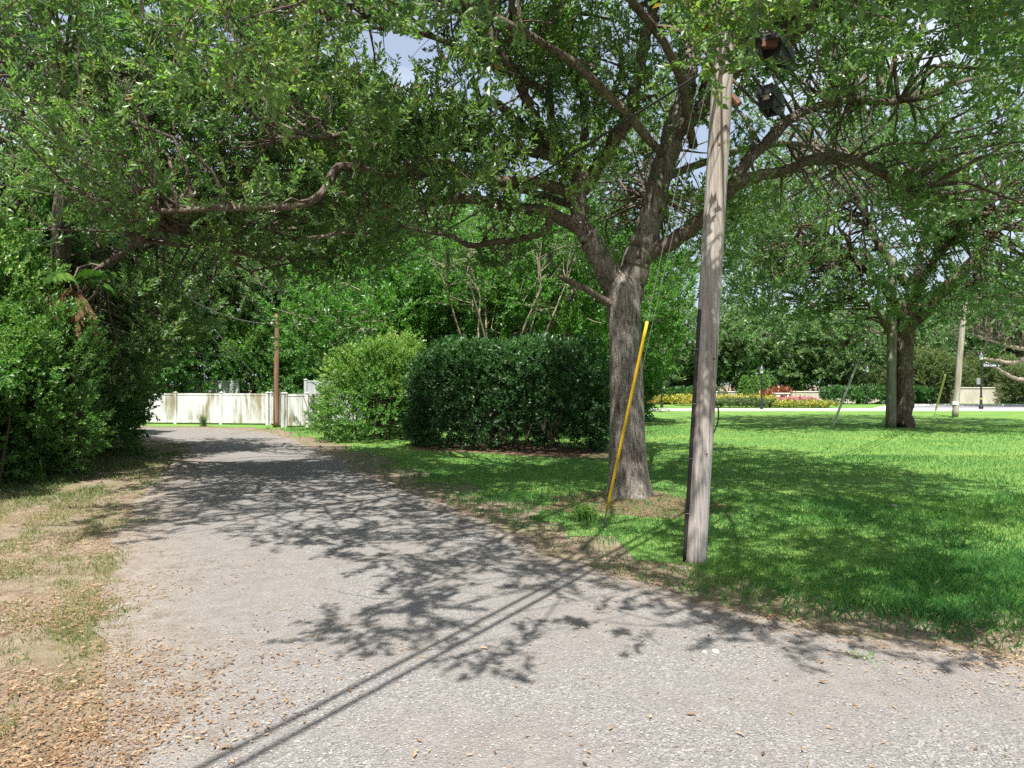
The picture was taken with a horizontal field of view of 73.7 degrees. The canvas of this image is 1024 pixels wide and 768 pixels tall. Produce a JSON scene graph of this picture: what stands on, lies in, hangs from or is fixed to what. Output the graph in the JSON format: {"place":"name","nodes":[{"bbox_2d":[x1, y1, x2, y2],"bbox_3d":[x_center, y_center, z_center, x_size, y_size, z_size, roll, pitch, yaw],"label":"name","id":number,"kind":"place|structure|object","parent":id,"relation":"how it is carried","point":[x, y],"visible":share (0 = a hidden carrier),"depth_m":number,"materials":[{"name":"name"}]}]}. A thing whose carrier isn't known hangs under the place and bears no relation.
{"place":"outdoors","nodes":[
{"label":"outdoors","id":0,"kind":"place"},
{"bbox_2d":[11,461,51,481],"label":"arching grass","id":1,"kind":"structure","parent":0,"point":[38,474],"depth_m":12.57,"materials":[{"name":"green plant"}]},
{"bbox_2d":[0,386,1023,767],"bbox_3d":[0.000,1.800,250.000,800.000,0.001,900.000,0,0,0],"label":"ground","id":2,"kind":"structure","parent":0,"point":[40,652],"depth_m":6.07,"materials":[{"name":"soil"}]},
{"bbox_2d":[0,358,26,486],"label":"wild bush","id":3,"kind":"object","parent":2,"relation":"on","point":[2,385],"visible":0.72,"depth_m":11.51,"materials":[{"name":"green plant"}]},
{"bbox_2d":[0,196,84,477],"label":"wild bush","id":4,"kind":"object","parent":2,"relation":"on","point":[10,247],"visible":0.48,"depth_m":12.82,"materials":[{"name":"green plant"}]},
{"bbox_2d":[0,169,104,443],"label":"wild bush","id":5,"kind":"object","parent":2,"relation":"on","point":[43,208],"visible":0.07,"depth_m":15.18,"materials":[{"name":"green plant"}]},
{"bbox_2d":[0,287,121,485],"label":"wild bush","id":6,"kind":"object","parent":2,"relation":"on","point":[15,345],"visible":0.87,"depth_m":12.34,"materials":[{"name":"green plant"}]},
{"bbox_2d":[0,266,121,473],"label":"wild bush","id":7,"kind":"object","parent":2,"relation":"on","point":[29,438],"visible":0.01,"depth_m":14.22,"materials":[{"name":"green plant"}]},
{"bbox_2d":[19,269,118,474],"bbox_3d":[-8.809,-0.199,13.548,1.978,4.108,1.835,0,0,0],"label":"palm","id":8,"kind":"object","parent":2,"relation":"on","point":[78,281],"visible":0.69,"depth_m":13.44,"materials":[{"name":"green plant"}]},
{"bbox_2d":[0,319,165,455],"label":"wild bush","id":9,"kind":"object","parent":2,"relation":"on","point":[121,417],"visible":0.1,"depth_m":17.57,"materials":[{"name":"green plant"}]},
{"bbox_2d":[0,438,195,741],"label":"verge grass","id":10,"kind":"structure","parent":2,"relation":"on","point":[33,498],"depth_m":7.94,"materials":[{"name":"plant"}]},
{"bbox_2d":[85,433,119,455],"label":"arching grass","id":11,"kind":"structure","parent":2,"relation":"on","point":[99,453],"depth_m":17.10,"materials":[{"name":"green plant"}]},
{"bbox_2d":[0,499,218,767],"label":"leaf crumbs","id":12,"kind":"object","parent":2,"relation":"on","point":[81,677],"visible":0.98,"depth_m":3.96,"materials":[{"name":"plant"}]},
{"bbox_2d":[115,351,154,441],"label":"wild bush","id":13,"kind":"object","parent":2,"relation":"on","point":[132,414],"depth_m":21.01,"materials":[{"name":"green plant"}]},
{"bbox_2d":[140,298,202,392],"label":"wild bush","id":14,"kind":"object","parent":2,"relation":"on","point":[199,358],"visible":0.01,"depth_m":35.44,"materials":[{"name":"green plant"}]},
{"bbox_2d":[47,166,302,392],"bbox_3d":[-17.271,-4.878,35.834,14.816,14.441,13.438,0,0,0],"label":"oak tree","id":15,"kind":"object","parent":2,"relation":"on","point":[229,286],"visible":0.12,"depth_m":33.38,"materials":[{"name":"green plant"}]},
{"bbox_2d":[0,0,434,463],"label":"oak tree","id":16,"kind":"object","parent":2,"relation":"on","point":[139,326],"visible":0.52,"depth_m":12.66,"materials":[{"name":"green plant"}]},
{"bbox_2d":[205,296,329,393],"bbox_3d":[-12.730,-1.400,35.906,6.881,6.728,7.038,0,0,0],"label":"wild bush","id":17,"kind":"object","parent":2,"relation":"on","point":[255,334],"visible":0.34,"depth_m":33.39,"materials":[{"name":"green plant"}]},
{"bbox_2d":[179,126,429,385],"bbox_3d":[-10.949,-5.581,36.802,14.470,15.886,14.573,0,0,0],"label":"oak tree","id":18,"kind":"object","parent":2,"relation":"on","point":[247,289],"visible":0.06,"depth_m":33.43,"materials":[{"name":"green plant"}]},
{"bbox_2d":[269,177,484,414],"bbox_3d":[-6.250,-5.212,39.161,14.110,15.163,15.557,0,0,21],"label":"oak tree","id":19,"kind":"object","parent":2,"relation":"on","point":[469,210],"depth_m":35.94,"materials":[{"name":"green plant"}]},
{"bbox_2d":[68,428,1023,767],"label":"lane","id":20,"kind":"structure","parent":2,"relation":"on","point":[278,490],"depth_m":4.48,"materials":[{"name":"gravel"}]},
{"bbox_2d":[846,648,885,670],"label":"weed sprig","id":21,"kind":"object","parent":20,"relation":"on","point":[859,655],"visible":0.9,"depth_m":4.49,"materials":[{"name":"green plant"}]},
{"bbox_2d":[0,0,1023,385],"label":"sky","id":22,"kind":"structure","parent":0,"point":[404,46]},
{"bbox_2d":[117,400,1023,655],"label":"lawn","id":23,"kind":"structure","parent":0,"point":[849,418],"depth_m":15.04,"materials":[{"name":"plant"}]},
{"bbox_2d":[193,413,208,426],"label":"weed","id":24,"kind":"object","parent":23,"relation":"on","point":[202,419],"visible":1,"depth_m":28.81,"materials":[{"name":"green plant"}]},
{"bbox_2d":[145,391,268,424],"bbox_3d":[-14.009,1.063,30.485,6.802,1.474,0.200,0,0,8],"label":"board fence","id":25,"kind":"object","parent":23,"relation":"on","point":[175,407],"visible":0.77,"depth_m":30.36,"materials":[{"name":"plastic"}]},
{"bbox_2d":[146,294,273,392],"bbox_3d":[-15.865,-1.240,35.144,7.733,6.588,7.048,0,0,-9],"label":"wild bush","id":26,"kind":"object","parent":23,"relation":"on","point":[186,375],"visible":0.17,"depth_m":33.31,"materials":[{"name":"green plant"}]},
{"bbox_2d":[183,379,239,392],"bbox_3d":[-14.809,0.773,33.585,3.229,2.054,0.200,0,0,15],"label":"board fence","id":27,"kind":"object","parent":23,"relation":"on","point":[229,385],"visible":0.27,"depth_m":33.40,"materials":[{"name":"grey plastic"}]},
{"bbox_2d":[271,314,279,427],"bbox_3d":[-9.795,-0.525,28.237,0.366,4.753,0.241,0,0,0],"label":"utility pole","id":28,"kind":"object","parent":23,"relation":"on","point":[275,393],"visible":0.81,"depth_m":28.15,"materials":[{"name":"wood"}]},
{"bbox_2d":[269,392,284,427],"bbox_3d":[-10.017,1.063,29.069,0.200,1.474,2.382,0,0,-31],"label":"board fence","id":29,"kind":"object","parent":23,"relation":"on","point":[282,409],"visible":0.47,"depth_m":28.40,"materials":[{"name":"plastic"}]},
{"bbox_2d":[284,392,327,426],"bbox_3d":[-8.583,1.063,28.555,1.899,1.474,0.200,0,0,-22],"label":"board fence","id":30,"kind":"object","parent":23,"relation":"on","point":[296,405],"visible":0.63,"depth_m":28.41,"materials":[{"name":"plastic"}]},
{"bbox_2d":[245,299,391,397],"bbox_3d":[-9.283,-1.131,35.114,7.456,6.353,6.796,0,0,22],"label":"wild bush","id":31,"kind":"object","parent":23,"relation":"on","point":[291,377],"visible":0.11,"depth_m":33.04,"materials":[{"name":"green plant"}]},
{"bbox_2d":[303,379,364,420],"bbox_3d":[-8.283,0.773,31.955,2.853,2.054,0.200,0,0,-14],"label":"board fence","id":32,"kind":"object","parent":23,"relation":"on","point":[309,387],"visible":0.14,"depth_m":31.72,"materials":[{"name":"grey plastic"}]},
{"bbox_2d":[255,233,481,429],"bbox_3d":[-5.127,-2.148,26.243,8.614,8.122,8.029,0,0,32],"label":"green tree","id":33,"kind":"object","parent":23,"relation":"on","point":[333,320],"visible":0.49,"depth_m":24.66,"materials":[{"name":"green plant"}]},
{"bbox_2d":[302,326,441,442],"bbox_3d":[-4.532,0.064,22.490,4.453,4.058,4.880,0,0,0],"label":"rounded shrub","id":34,"kind":"object","parent":23,"relation":"on","point":[355,365],"visible":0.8,"depth_m":21.25,"materials":[{"name":"green plant"}]},
{"bbox_2d":[327,331,452,420],"bbox_3d":[-5.943,-1.400,33.843,6.881,6.728,7.038,0,0,31],"label":"wild bush","id":35,"kind":"object","parent":23,"relation":"on","point":[385,397],"visible":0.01,"depth_m":31.62,"materials":[{"name":"green plant"}]},
{"bbox_2d":[366,337,556,421],"bbox_3d":[-2.485,-1.674,32.834,8.055,7.530,8.837,0,0,-37],"label":"wild bush","id":36,"kind":"object","parent":23,"relation":"on","point":[444,392],"visible":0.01,"depth_m":32.73,"materials":[{"name":"green plant"}]},
{"bbox_2d":[353,191,588,428],"bbox_3d":[-1.602,-2.937,27.753,9.635,9.746,10.337,0,0,-4],"label":"green tree","id":37,"kind":"object","parent":23,"relation":"on","point":[440,307],"visible":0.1,"depth_m":24.78,"materials":[{"name":"green plant"}]},
{"bbox_2d":[410,442,608,459],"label":"bare soil","id":38,"kind":"structure","parent":23,"relation":"on","point":[555,452],"depth_m":18.39,"materials":[{"name":"soil"}]},
{"bbox_2d":[396,330,609,451],"bbox_3d":[-0.198,0.258,19.313,6.935,3.583,3.478,0,0,30],"label":"clipped hedge","id":39,"kind":"object","parent":38,"relation":"on","point":[525,355],"visible":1,"depth_m":18.33,"materials":[{"name":"green plant"}]},
{"bbox_2d":[398,204,609,444],"bbox_3d":[-0.140,-1.958,20.598,6.458,7.643,5.506,0,0,0],"label":"crape myrtle","id":40,"kind":"object","parent":38,"relation":"on","point":[551,289],"visible":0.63,"depth_m":20.03,"materials":[{"name":"green plant"}]},
{"bbox_2d":[0,0,1023,499],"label":"oak tree","id":41,"kind":"object","parent":23,"relation":"on","point":[398,140],"visible":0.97,"depth_m":9.90,"materials":[{"name":"green plant"}]},
{"bbox_2d":[319,94,332,123],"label":"spanish moss","id":42,"kind":"object","parent":41,"relation":"hanging from","point":[328,102],"visible":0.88,"depth_m":9.90,"materials":[{"name":"plant"}]},
{"bbox_2d":[443,252,452,285],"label":"spanish moss","id":43,"kind":"object","parent":41,"relation":"hanging from","point":[447,260],"visible":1,"depth_m":11.69,"materials":[{"name":"plant"}]},
{"bbox_2d":[500,245,510,273],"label":"spanish moss","id":44,"kind":"object","parent":41,"relation":"hanging from","point":[505,249],"visible":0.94,"depth_m":11.38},
{"bbox_2d":[748,129,758,166],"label":"spanish moss","id":45,"kind":"object","parent":41,"relation":"hanging from","point":[753,143],"visible":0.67,"depth_m":10.89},
{"bbox_2d":[0,430,1023,767],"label":"leaf litter","id":46,"kind":"object","parent":23,"relation":"on","point":[64,736],"visible":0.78,"depth_m":4.23,"materials":[{"name":"plant"}]},
{"bbox_2d":[483,327,580,422],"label":"wild bush","id":47,"kind":"object","parent":23,"relation":"on","point":[552,417],"depth_m":31.12,"materials":[{"name":"green plant"}]},
{"bbox_2d":[414,173,668,433],"bbox_3d":[1.008,-2.456,23.922,8.856,8.718,8.785,0,0,0],"label":"green tree","id":48,"kind":"object","parent":23,"relation":"on","point":[586,312],"visible":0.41,"depth_m":22.02,"materials":[{"name":"green plant"}]},
{"bbox_2d":[561,502,609,523],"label":"grass clump","id":49,"kind":"object","parent":23,"relation":"on","point":[581,512],"visible":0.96,"depth_m":8.88,"materials":[{"name":"plant"}]},
{"bbox_2d":[545,332,669,421],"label":"wild bush","id":50,"kind":"object","parent":23,"relation":"on","point":[649,392],"visible":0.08,"depth_m":33.17,"materials":[{"name":"green plant"}]},
{"bbox_2d":[543,228,700,390],"bbox_3d":[4.228,-2.456,30.199,8.785,8.718,8.856,0,0,27],"label":"green tree","id":51,"kind":"object","parent":23,"relation":"on","point":[663,303],"visible":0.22,"depth_m":28.69,"materials":[{"name":"green plant"}]},
{"bbox_2d":[547,202,698,344],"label":"oak tree","id":52,"kind":"object","parent":23,"relation":"on","point":[684,289],"visible":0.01,"depth_m":42.55,"materials":[{"name":"green plant"}]},
{"bbox_2d":[543,491,725,517],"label":"bare soil","id":53,"kind":"structure","parent":23,"relation":"on","point":[653,500],"depth_m":10.07,"materials":[{"name":"soil"}]},
{"bbox_2d":[600,316,695,403],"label":"oak tree","id":54,"kind":"object","parent":23,"relation":"on","point":[672,374],"visible":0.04,"depth_m":61.80,"materials":[{"name":"green plant"}]},
{"bbox_2d":[648,394,673,403],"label":"flower bed","id":55,"kind":"object","parent":23,"relation":"on","point":[667,399],"visible":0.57,"depth_m":59.32,"materials":[{"name":"plant"}]},
{"bbox_2d":[658,385,692,403],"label":"hedge","id":56,"kind":"object","parent":23,"relation":"on","point":[673,390],"visible":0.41,"depth_m":60.52,"materials":[{"name":"green plant"}]},
{"bbox_2d":[660,374,692,388],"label":"olive shrub","id":57,"kind":"object","parent":23,"relation":"on","point":[686,383],"visible":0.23,"depth_m":65.26,"materials":[{"name":"green plant"}]},
{"bbox_2d":[659,292,771,390],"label":"oak tree","id":58,"kind":"object","parent":23,"relation":"on","point":[742,333],"visible":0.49,"depth_m":63.51,"materials":[{"name":"green plant"}]},
{"bbox_2d":[671,392,777,405],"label":"flower bed","id":59,"kind":"object","parent":23,"relation":"on","point":[683,399],"visible":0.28,"depth_m":55.77,"materials":[{"name":"plant"}]},
{"bbox_2d":[682,0,776,563],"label":"utility pole","id":60,"kind":"object","parent":23,"relation":"on","point":[702,429],"visible":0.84,"depth_m":6.83,"materials":[{"name":"grey wood"}]},
{"bbox_2d":[280,64,712,316],"bbox_3d":[-3.810,-2.969,17.589,0.028,0.587,24.324,0,0,-29],"label":"overhead cable","id":61,"kind":"object","parent":60,"relation":"attached to","point":[632,116],"visible":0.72,"depth_m":8.91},
{"bbox_2d":[606,83,707,523],"bbox_3d":[1.695,-1.000,7.897,0.006,5.602,1.967,0,0,-30],"label":"guy strand","id":62,"kind":"object","parent":60,"relation":"attached to","point":[658,296],"visible":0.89,"depth_m":7.88},
{"bbox_2d":[602,2,715,525],"bbox_3d":[1.631,-1.129,7.848,0.058,6.044,1.938,0,0,-30],"label":"guy wire","id":63,"kind":"object","parent":60,"relation":"attached to","point":[627,412],"visible":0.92,"depth_m":8.17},
{"bbox_2d":[741,25,765,65],"bbox_3d":[2.470,-3.447,6.976,0.200,0.274,0.521,0,0,36],"label":"cable rack","id":64,"kind":"object","parent":60,"relation":"attached to","point":[760,51],"visible":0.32,"depth_m":6.86,"materials":[{"name":"black plastic"}]},
{"bbox_2d":[763,26,794,73],"bbox_3d":[2.763,-3.452,7.104,0.200,0.280,0.744,0,0,36],"label":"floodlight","id":65,"kind":"object","parent":60,"relation":"attached to","point":[780,52],"visible":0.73,"depth_m":6.98,"materials":[{"name":"black plastic"}]},
{"bbox_2d":[735,54,943,295],"bbox_3d":[13.275,-3.731,21.944,0.034,0.968,37.207,0,0,36],"label":"overhead cable","id":66,"kind":"object","parent":60,"relation":"attached to","point":[804,140],"visible":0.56,"depth_m":10.52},
{"bbox_2d":[755,82,784,118],"bbox_3d":[3.036,-3.323,8.037,0.200,0.272,0.620,0,0,36],"label":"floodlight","id":67,"kind":"object","parent":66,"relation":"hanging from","point":[771,96],"visible":0.96,"depth_m":7.92,"materials":[{"name":"black plastic"}]},
{"bbox_2d":[775,73,960,303],"bbox_3d":[13.442,-3.789,21.944,0.026,1.045,37.150,0,0,36],"label":"overhead cable","id":68,"kind":"object","parent":60,"relation":"attached to","point":[800,108],"visible":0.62,"depth_m":10.14,"materials":[{"name":"rubber"}]},
{"bbox_2d":[790,66,951,296],"bbox_3d":[13.602,-3.814,21.944,0.026,1.193,37.103,0,0,36],"label":"overhead cable","id":69,"kind":"object","parent":60,"relation":"attached to","point":[813,104],"visible":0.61,"depth_m":9.75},
{"bbox_2d":[684,348,775,390],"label":"wild bush","id":70,"kind":"object","parent":23,"relation":"on","point":[733,372],"visible":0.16,"depth_m":65.03,"materials":[{"name":"green plant"}]},
{"bbox_2d":[736,375,751,396],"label":"topiary","id":71,"kind":"object","parent":23,"relation":"on","point":[744,383],"visible":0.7,"depth_m":59.75,"materials":[{"name":"green plant"}]},
{"bbox_2d":[715,396,777,407],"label":"border plants","id":72,"kind":"object","parent":23,"relation":"on","point":[721,402],"visible":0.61,"depth_m":51.53,"materials":[{"name":"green plant"}]},
{"bbox_2d":[748,375,760,395],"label":"topiary","id":73,"kind":"object","parent":23,"relation":"on","point":[754,380],"visible":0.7,"depth_m":59.73,"materials":[{"name":"green plant"}]},
{"bbox_2d":[490,409,1023,410],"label":"kerb","id":74,"kind":"structure","parent":23,"relation":"on","point":[837,410],"depth_m":45.34,"materials":[{"name":"concrete"}]},
{"bbox_2d":[760,374,771,391],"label":"topiary","id":75,"kind":"object","parent":23,"relation":"on","point":[766,383],"visible":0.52,"depth_m":59.72,"materials":[{"name":"green plant"}]},
{"bbox_2d":[736,351,815,390],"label":"wild bush","id":76,"kind":"object","parent":23,"relation":"on","point":[798,387],"visible":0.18,"depth_m":67.26,"materials":[{"name":"green plant"}]},
{"bbox_2d":[719,300,837,389],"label":"oak tree","id":77,"kind":"object","parent":23,"relation":"on","point":[772,345],"visible":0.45,"depth_m":65.37,"materials":[{"name":"green plant"}]},
{"bbox_2d":[770,385,796,396],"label":"cordyline","id":78,"kind":"object","parent":23,"relation":"on","point":[781,389],"visible":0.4,"depth_m":59.17,"materials":[{"name":"red plant"}]},
{"bbox_2d":[778,394,818,400],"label":"flower bed","id":79,"kind":"object","parent":23,"relation":"on","point":[800,397],"visible":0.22,"depth_m":54.91,"materials":[{"name":"plant"}]},
{"bbox_2d":[656,389,946,402],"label":"wall","id":80,"kind":"structure","parent":23,"relation":"on","point":[814,394],"depth_m":63.88,"materials":[{"name":"paint"}]},
{"bbox_2d":[769,398,839,407],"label":"flower bed","id":81,"kind":"object","parent":23,"relation":"on","point":[808,403],"visible":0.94,"depth_m":51.06,"materials":[{"name":"plant"}]},
{"bbox_2d":[773,352,861,390],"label":"wild bush","id":82,"kind":"object","parent":23,"relation":"on","point":[817,384],"visible":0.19,"depth_m":67.36,"materials":[{"name":"green plant"}]},
{"bbox_2d":[782,304,886,387],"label":"oak tree","id":83,"kind":"object","parent":23,"relation":"on","point":[843,335],"visible":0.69,"depth_m":65.22,"materials":[{"name":"green plant"}]},
{"bbox_2d":[818,383,885,403],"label":"hedge","id":84,"kind":"object","parent":23,"relation":"on","point":[857,394],"visible":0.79,"depth_m":60.50,"materials":[{"name":"green plant"}]},
{"bbox_2d":[683,42,1023,427],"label":"oak tree","id":85,"kind":"object","parent":23,"relation":"on","point":[916,308],"visible":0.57,"depth_m":25.76,"materials":[{"name":"green plant"}]},
{"bbox_2d":[838,359,885,386],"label":"olive shrub","id":86,"kind":"object","parent":23,"relation":"on","point":[861,377],"visible":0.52,"depth_m":64.72,"materials":[{"name":"green plant"}]},
{"bbox_2d":[824,299,956,373],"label":"oak tree","id":87,"kind":"object","parent":23,"relation":"on","point":[920,337],"visible":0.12,"depth_m":66.76,"materials":[{"name":"green plant"}]},
{"bbox_2d":[885,258,896,427],"bbox_3d":[15.571,-1.650,28.031,0.431,7.003,0.402,0,0,0],"label":"utility pole","id":88,"kind":"object","parent":23,"relation":"on","point":[891,373],"visible":0.64,"depth_m":27.88,"materials":[{"name":"wood"}]},
{"bbox_2d":[831,295,883,427],"bbox_3d":[14.281,-1.253,27.927,2.581,6.301,0.090,0,0,-5],"label":"guy wire","id":89,"kind":"object","parent":88,"relation":"attached to","point":[844,395],"visible":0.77,"depth_m":27.85,"materials":[{"name":"metal"}]},
{"bbox_2d":[877,342,965,403],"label":"olive shrub","id":90,"kind":"object","parent":23,"relation":"on","point":[936,361],"visible":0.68,"depth_m":61.32,"materials":[{"name":"green plant"}]},
{"bbox_2d":[913,384,938,403],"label":"hedge","id":91,"kind":"object","parent":23,"relation":"on","point":[927,394],"visible":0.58,"depth_m":60.26,"materials":[{"name":"green plant"}]},
{"bbox_2d":[880,296,1016,357],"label":"oak tree","id":92,"kind":"object","parent":23,"relation":"on","point":[937,346],"visible":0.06,"depth_m":68.84,"materials":[{"name":"green plant"}]},
{"bbox_2d":[885,404,1023,405],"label":"kerb","id":93,"kind":"structure","parent":23,"relation":"on","point":[969,405],"depth_m":56.48,"materials":[{"name":"concrete"}]},
{"bbox_2d":[928,355,982,386],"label":"olive shrub","id":94,"kind":"object","parent":23,"relation":"on","point":[968,378],"visible":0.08,"depth_m":63.96,"materials":[{"name":"green plant"}]},
{"bbox_2d":[952,303,966,416],"bbox_3d":[24.199,-1.299,36.924,0.810,6.324,0.344,0,0,0],"label":"utility pole","id":95,"kind":"object","parent":23,"relation":"on","point":[957,389],"visible":0.81,"depth_m":36.81,"materials":[{"name":"white paint"}]},
{"bbox_2d":[934,323,959,414],"bbox_3d":[24.555,-0.958,38.485,0.100,5.695,3.168,0,0,7],"label":"guy wire","id":96,"kind":"object","parent":95,"relation":"attached to","point":[940,392],"visible":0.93,"depth_m":39.07,"materials":[{"name":"metal"}]},
{"bbox_2d":[915,258,1023,381],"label":"oak tree","id":97,"kind":"object","parent":23,"relation":"on","point":[996,334],"visible":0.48,"depth_m":53.08,"materials":[{"name":"green plant"}]},
{"bbox_2d":[944,351,1000,389],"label":"olive shrub","id":98,"kind":"object","parent":23,"relation":"on","point":[974,362],"visible":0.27,"depth_m":64.66,"materials":[{"name":"green plant"}]},
{"bbox_2d":[947,385,1004,403],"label":"wall","id":99,"kind":"structure","parent":23,"relation":"on","point":[971,394],"depth_m":62.88,"materials":[{"name":"paint"}]},
{"bbox_2d":[940,288,1021,357],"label":"oak tree","id":100,"kind":"object","parent":23,"relation":"on","point":[983,340],"visible":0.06,"depth_m":69.32,"materials":[{"name":"green plant"}]},
{"bbox_2d":[982,352,1022,402],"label":"olive shrub","id":101,"kind":"object","parent":23,"relation":"on","point":[1005,358],"visible":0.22,"depth_m":64.04,"materials":[{"name":"green plant"}]},
{"bbox_2d":[985,350,1023,401],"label":"wild bush","id":102,"kind":"object","parent":23,"relation":"on","point":[996,352],"visible":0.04,"depth_m":68.56,"materials":[{"name":"green plant"}]},
{"bbox_2d":[988,361,1023,403],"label":"olive shrub","id":103,"kind":"object","parent":23,"relation":"on","point":[1007,382],"visible":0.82,"depth_m":61.93,"materials":[{"name":"green plant"}]},
{"bbox_2d":[872,406,1023,408],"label":"street","id":104,"kind":"structure","parent":0,"point":[882,407],"depth_m":49.88,"materials":[{"name":"asphalt"}]},
{"bbox_2d":[758,365,764,408],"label":"street lamp","id":105,"kind":"object","parent":104,"relation":"on","point":[761,368],"visible":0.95,"depth_m":47.95,"materials":[{"name":"black metal"}]},
{"bbox_2d":[914,406,1023,407],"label":"asphalt strip","id":106,"kind":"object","parent":104,"relation":"on","point":[970,407],"visible":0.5,"depth_m":51.85,"materials":[{"name":"asphalt"}]},
{"bbox_2d":[977,351,984,408],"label":"street lamp","id":107,"kind":"object","parent":104,"relation":"on","point":[981,356],"visible":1,"depth_m":47.95,"materials":[{"name":"black metal"}]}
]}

